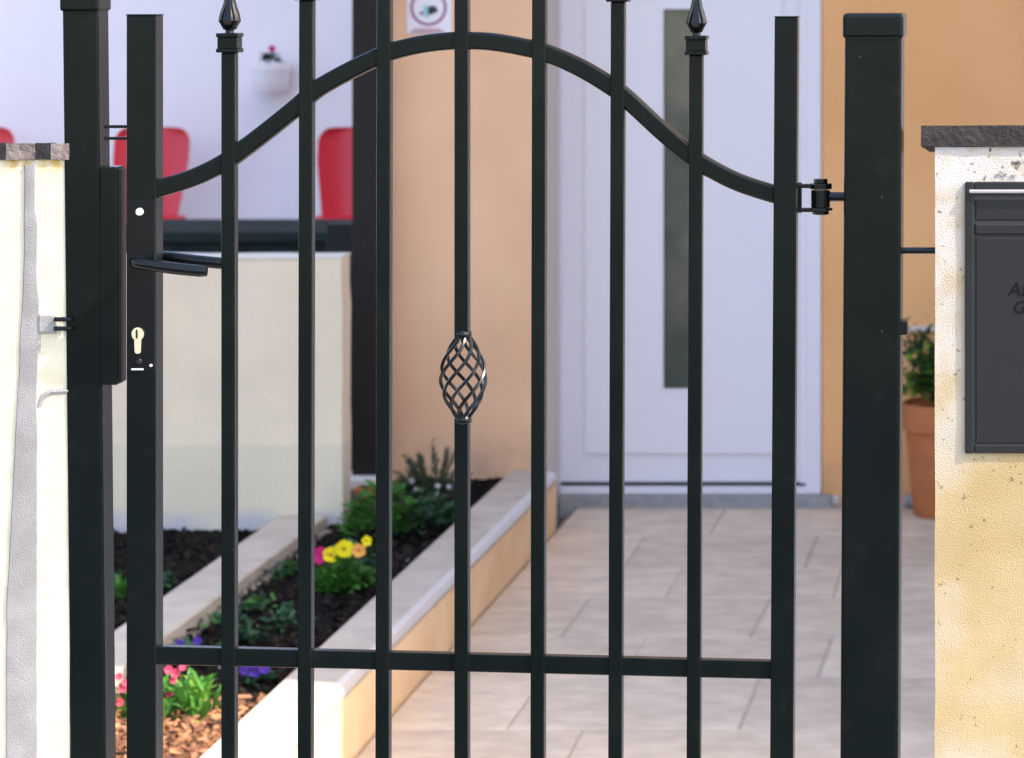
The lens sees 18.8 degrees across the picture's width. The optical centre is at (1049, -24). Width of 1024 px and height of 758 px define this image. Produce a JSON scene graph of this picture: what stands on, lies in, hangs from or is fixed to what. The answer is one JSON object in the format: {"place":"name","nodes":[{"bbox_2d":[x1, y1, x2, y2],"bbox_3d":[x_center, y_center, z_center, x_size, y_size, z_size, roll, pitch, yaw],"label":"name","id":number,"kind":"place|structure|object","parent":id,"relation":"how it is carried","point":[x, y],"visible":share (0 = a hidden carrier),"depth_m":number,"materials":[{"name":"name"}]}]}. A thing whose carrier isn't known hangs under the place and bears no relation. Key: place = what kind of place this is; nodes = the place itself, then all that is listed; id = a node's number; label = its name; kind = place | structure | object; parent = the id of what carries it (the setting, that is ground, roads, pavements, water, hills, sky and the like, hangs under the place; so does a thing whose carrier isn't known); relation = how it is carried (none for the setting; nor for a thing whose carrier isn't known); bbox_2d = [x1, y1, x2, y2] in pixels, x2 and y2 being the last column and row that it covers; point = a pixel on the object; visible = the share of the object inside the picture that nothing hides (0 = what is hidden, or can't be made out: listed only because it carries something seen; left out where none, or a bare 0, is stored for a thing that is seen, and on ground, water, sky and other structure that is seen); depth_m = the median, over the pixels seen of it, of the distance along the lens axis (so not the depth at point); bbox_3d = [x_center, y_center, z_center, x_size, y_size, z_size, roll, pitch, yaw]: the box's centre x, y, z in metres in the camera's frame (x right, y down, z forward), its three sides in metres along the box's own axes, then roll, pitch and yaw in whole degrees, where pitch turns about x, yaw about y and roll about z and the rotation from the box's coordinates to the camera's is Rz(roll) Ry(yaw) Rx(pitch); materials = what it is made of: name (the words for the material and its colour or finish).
{"place":"outdoors","nodes":[
{"label":"outdoors","id":0,"kind":"place"},
{"bbox_2d":[114,529,255,629],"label":"garden soil","id":1,"kind":"structure","parent":0,"point":[181,566],"depth_m":10.20,"materials":[{"name":"black soil"}]},
{"bbox_2d":[114,568,126,600],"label":"grass tuft","id":2,"kind":"object","parent":1,"relation":"on","point":[120,585],"visible":0.36,"depth_m":9.33,"materials":[{"name":"green plant"}]},
{"bbox_2d":[163,571,178,592],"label":"trailing weed","id":3,"kind":"object","parent":1,"relation":"on","point":[168,576],"visible":0.6,"depth_m":9.57,"materials":[{"name":"green plant"}]},
{"bbox_2d":[126,219,351,252],"bbox_3d":[-3.855,1.502,15.100,1.616,0.497,0.800,0,0,0],"label":"table","id":4,"kind":"object","parent":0,"point":[254,235],"visible":0.06,"depth_m":14.76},
{"bbox_2d":[113,477,503,757],"bbox_3d":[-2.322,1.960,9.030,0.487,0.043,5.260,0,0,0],"label":"garden soil","id":5,"kind":"structure","parent":0,"point":[329,620],"depth_m":9.32,"materials":[{"name":"black soil"}]},
{"bbox_2d":[115,673,126,717],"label":"pinks plant","id":6,"kind":"object","parent":5,"relation":"on","point":[121,702],"visible":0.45,"depth_m":7.80,"materials":[{"name":"pink plant"}]},
{"bbox_2d":[163,636,202,665],"bbox_3d":[-2.490,1.923,8.560,0.172,0.083,0.146,0,0,44],"label":"violet pansy","id":7,"kind":"object","parent":5,"relation":"on","point":[196,640],"visible":0.29,"depth_m":8.55,"materials":[{"name":"purple plant"}]},
{"bbox_2d":[115,692,265,757],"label":"bark mulch","id":8,"kind":"object","parent":5,"relation":"on","point":[181,738],"visible":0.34,"depth_m":7.63,"materials":[{"name":"brown wood"}]},
{"bbox_2d":[163,665,220,725],"bbox_3d":[-2.253,1.881,7.841,0.252,0.172,0.236,0,0,0],"label":"pinks plant","id":9,"kind":"object","parent":5,"relation":"on","point":[175,690],"visible":0.81,"depth_m":7.82,"materials":[{"name":"green plant"}]},
{"bbox_2d":[115,516,325,686],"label":"planter wall","id":10,"kind":"structure","parent":5,"relation":"on","point":[192,601],"depth_m":9.49,"materials":[{"name":"concrete"}]},
{"bbox_2d":[115,529,331,694],"bbox_3d":[-2.544,1.952,9.216,0.058,0.045,2.643,0,0,0],"label":"stone edging","id":11,"kind":"object","parent":5,"relation":"on","point":[266,578],"visible":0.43,"depth_m":9.54,"materials":[{"name":"grey stone"}]},
{"bbox_2d":[199,608,254,625],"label":"weed","id":12,"kind":"object","parent":5,"relation":"on","point":[215,615],"visible":0.44,"depth_m":8.98,"materials":[{"name":"green plant"}]},
{"bbox_2d":[112,252,350,532],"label":"garden wall","id":13,"kind":"structure","parent":5,"relation":"on","point":[267,388],"depth_m":10.64,"materials":[{"name":"white paint"}]},
{"bbox_2d":[216,618,274,644],"bbox_3d":[-2.346,1.919,8.771,0.165,0.076,0.160,0,0,0],"label":"seedling","id":14,"kind":"object","parent":5,"relation":"on","point":[246,632],"visible":0.71,"depth_m":8.75,"materials":[{"name":"green plant"}]},
{"bbox_2d":[239,666,280,686],"bbox_3d":[-2.181,1.923,8.280,0.101,0.068,0.172,0,0,0],"label":"violet pansy","id":15,"kind":"object","parent":5,"relation":"on","point":[253,673],"visible":0.94,"depth_m":8.25,"materials":[{"name":"purple plant"}]},
{"bbox_2d":[238,591,297,613],"bbox_3d":[-2.420,1.922,9.195,0.229,0.067,0.146,0,0,17],"label":"weed","id":16,"kind":"object","parent":5,"relation":"on","point":[253,602],"visible":0.85,"depth_m":9.20,"materials":[{"name":"green plant"}]},
{"bbox_2d":[259,605,316,631],"bbox_3d":[-2.284,1.921,8.996,0.170,0.062,0.194,0,0,-33],"label":"weed","id":17,"kind":"object","parent":5,"relation":"on","point":[292,616],"visible":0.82,"depth_m":9.01,"materials":[{"name":"green plant"}]},
{"bbox_2d":[261,559,316,580],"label":"weed","id":18,"kind":"object","parent":5,"relation":"on","point":[291,568],"visible":0.69,"depth_m":9.72,"materials":[{"name":"green plant"}]},
{"bbox_2d":[314,535,392,594],"bbox_3d":[-2.245,1.864,9.576,0.241,0.184,0.344,0,0,0],"label":"pansy plant","id":19,"kind":"object","parent":5,"relation":"on","point":[343,569],"visible":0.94,"depth_m":9.50,"materials":[{"name":"green plant"}]},
{"bbox_2d":[351,470,375,489],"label":"sill","id":20,"kind":"structure","parent":5,"relation":"on","point":[357,480],"depth_m":11.47,"materials":[{"name":"white stone"}]},
{"bbox_2d":[352,0,376,474],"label":"veranda post","id":21,"kind":"object","parent":20,"relation":"on","point":[364,101],"visible":0.55,"depth_m":11.56,"materials":[{"name":"black metal"}]},
{"bbox_2d":[353,485,374,502],"bbox_3d":[-2.515,1.923,11.050,0.106,0.075,0.106,0,0,0],"label":"pot","id":22,"kind":"object","parent":5,"relation":"on","point":[356,490],"visible":0.28,"depth_m":11.02,"materials":[{"name":"ceramic"}]},
{"bbox_2d":[333,478,471,537],"bbox_3d":[-2.270,1.848,10.467,0.518,0.217,0.335,0,0,-30],"label":"leafy perennial","id":23,"kind":"object","parent":5,"relation":"on","point":[415,508],"visible":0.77,"depth_m":10.42,"materials":[{"name":"green plant"}]},
{"bbox_2d":[392,437,473,501],"bbox_3d":[-2.262,1.821,10.988,0.302,0.272,0.207,0,0,-14],"label":"heather bush","id":24,"kind":"object","parent":5,"relation":"on","point":[441,482],"visible":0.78,"depth_m":10.98,"materials":[{"name":"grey plant"}]},
{"bbox_2d":[350,490,356,502],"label":"veranda floor","id":25,"kind":"structure","parent":0,"point":[352,495],"depth_m":12.00,"materials":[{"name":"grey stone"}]},
{"bbox_2d":[0,127,14,142],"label":"chair","id":26,"kind":"object","parent":25,"relation":"on","point":[6,135],"visible":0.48,"depth_m":16.60,"materials":[{"name":"red plastic"}]},
{"bbox_2d":[113,127,189,224],"bbox_3d":[-4.969,1.293,16.391,0.426,0.916,0.546,0,0,0],"label":"chair","id":27,"kind":"object","parent":25,"relation":"on","point":[176,144],"visible":0.3,"depth_m":16.58,"materials":[{"name":"red plastic"}]},
{"bbox_2d":[0,0,351,218],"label":"back wall","id":28,"kind":"structure","parent":25,"relation":"on","point":[31,78],"depth_m":17.00,"materials":[{"name":"white paint"}]},
{"bbox_2d":[249,62,292,91],"bbox_3d":[-4.388,0.567,16.880,0.236,0.163,0.236,0,0,0],"label":"wall pot","id":29,"kind":"object","parent":28,"relation":"attached to","point":[271,77],"depth_m":16.79,"materials":[{"name":"white plastic"}]},
{"bbox_2d":[257,45,283,62],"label":"wall pot plant","id":30,"kind":"object","parent":29,"relation":"in","point":[266,56],"depth_m":16.86,"materials":[{"name":"green plant"}]},
{"bbox_2d":[315,127,351,218],"bbox_3d":[-3.841,1.293,16.391,0.426,0.916,0.546,0,0,0],"label":"chair","id":31,"kind":"object","parent":25,"relation":"on","point":[334,158],"visible":0.28,"depth_m":16.57,"materials":[{"name":"red plastic"}]},
{"bbox_2d":[356,505,934,757],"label":"courtyard floor","id":32,"kind":"structure","parent":0,"point":[736,582],"depth_m":9.66,"materials":[{"name":"beige tile"}]},
{"bbox_2d":[200,470,556,757],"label":"planter wall","id":33,"kind":"structure","parent":32,"relation":"on","point":[423,603],"depth_m":9.06,"materials":[{"name":"concrete"}]},
{"bbox_2d":[903,493,912,507],"bbox_3d":[-0.552,2.114,12.096,0.083,0.059,0.074,0,0,0],"label":"stone","id":34,"kind":"object","parent":32,"relation":"on","point":[907,500],"visible":0.44,"depth_m":12.07,"materials":[{"name":"white stone"}]},
{"bbox_2d":[902,396,934,519],"bbox_3d":[-0.408,1.915,11.923,0.368,0.450,0.368,0,0,0],"label":"flower pot","id":35,"kind":"object","parent":32,"relation":"on","point":[918,420],"visible":0.34,"depth_m":11.80,"materials":[{"name":"ceramic"}]},
{"bbox_2d":[903,316,934,403],"bbox_3d":[-0.439,1.538,11.905,0.467,0.393,0.344,0,0,0],"label":"potted shrub","id":36,"kind":"object","parent":35,"relation":"in","point":[924,364],"visible":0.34,"depth_m":11.85,"materials":[{"name":"green plant"}]},
{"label":"pavement","id":37,"kind":"structure","parent":0,"visible":0},
{"bbox_2d":[0,143,70,757],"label":"gate pillar","id":38,"kind":"structure","parent":37,"relation":"on","point":[34,644],"depth_m":4.50,"materials":[{"name":"white paint"}]},
{"bbox_2d":[54,0,126,757],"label":"gate post","id":39,"kind":"object","parent":37,"relation":"on","point":[94,319],"visible":1,"depth_m":4.50,"materials":[{"name":"black metal"}]},
{"bbox_2d":[829,13,934,757],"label":"gate post","id":40,"kind":"object","parent":37,"relation":"on","point":[875,323],"visible":1,"depth_m":4.50,"materials":[{"name":"black metal"}]},
{"bbox_2d":[126,0,832,757],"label":"garden gate","id":41,"kind":"structure","parent":40,"relation":"attached to","point":[150,264],"depth_m":4.50,"materials":[{"name":"black metal"}]},
{"bbox_2d":[921,125,1023,757],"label":"gate pillar","id":42,"kind":"structure","parent":37,"relation":"on","point":[979,605],"depth_m":4.50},
{"bbox_2d":[965,182,1023,452],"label":"mailbox","id":43,"kind":"object","parent":42,"relation":"attached to","point":[994,317],"visible":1,"depth_m":4.50,"materials":[{"name":"metal"}]},
{"bbox_2d":[976,238,1023,442],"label":"mailbox door","id":44,"kind":"structure","parent":43,"relation":"in","point":[999,261],"depth_m":4.50,"materials":[{"name":"grey metal"}]},
{"bbox_3d":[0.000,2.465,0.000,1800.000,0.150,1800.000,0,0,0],"label":"ground","id":45,"kind":"structure","parent":0,"visible":0},
{"bbox_2d":[392,0,1023,531],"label":"house","id":46,"kind":"structure","parent":45,"relation":"on","point":[962,62],"depth_m":12.16,"materials":[{"name":"paint"}]},
{"bbox_2d":[407,0,451,33],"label":"warning sign","id":47,"kind":"object","parent":46,"relation":"attached to","point":[429,16],"visible":0.98,"depth_m":11.69,"materials":[{"name":"white plastic"}]},
{"bbox_2d":[561,0,799,481],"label":"front door","id":48,"kind":"structure","parent":46,"relation":"in","point":[739,63],"depth_m":12.17,"materials":[{"name":"white plastic"}]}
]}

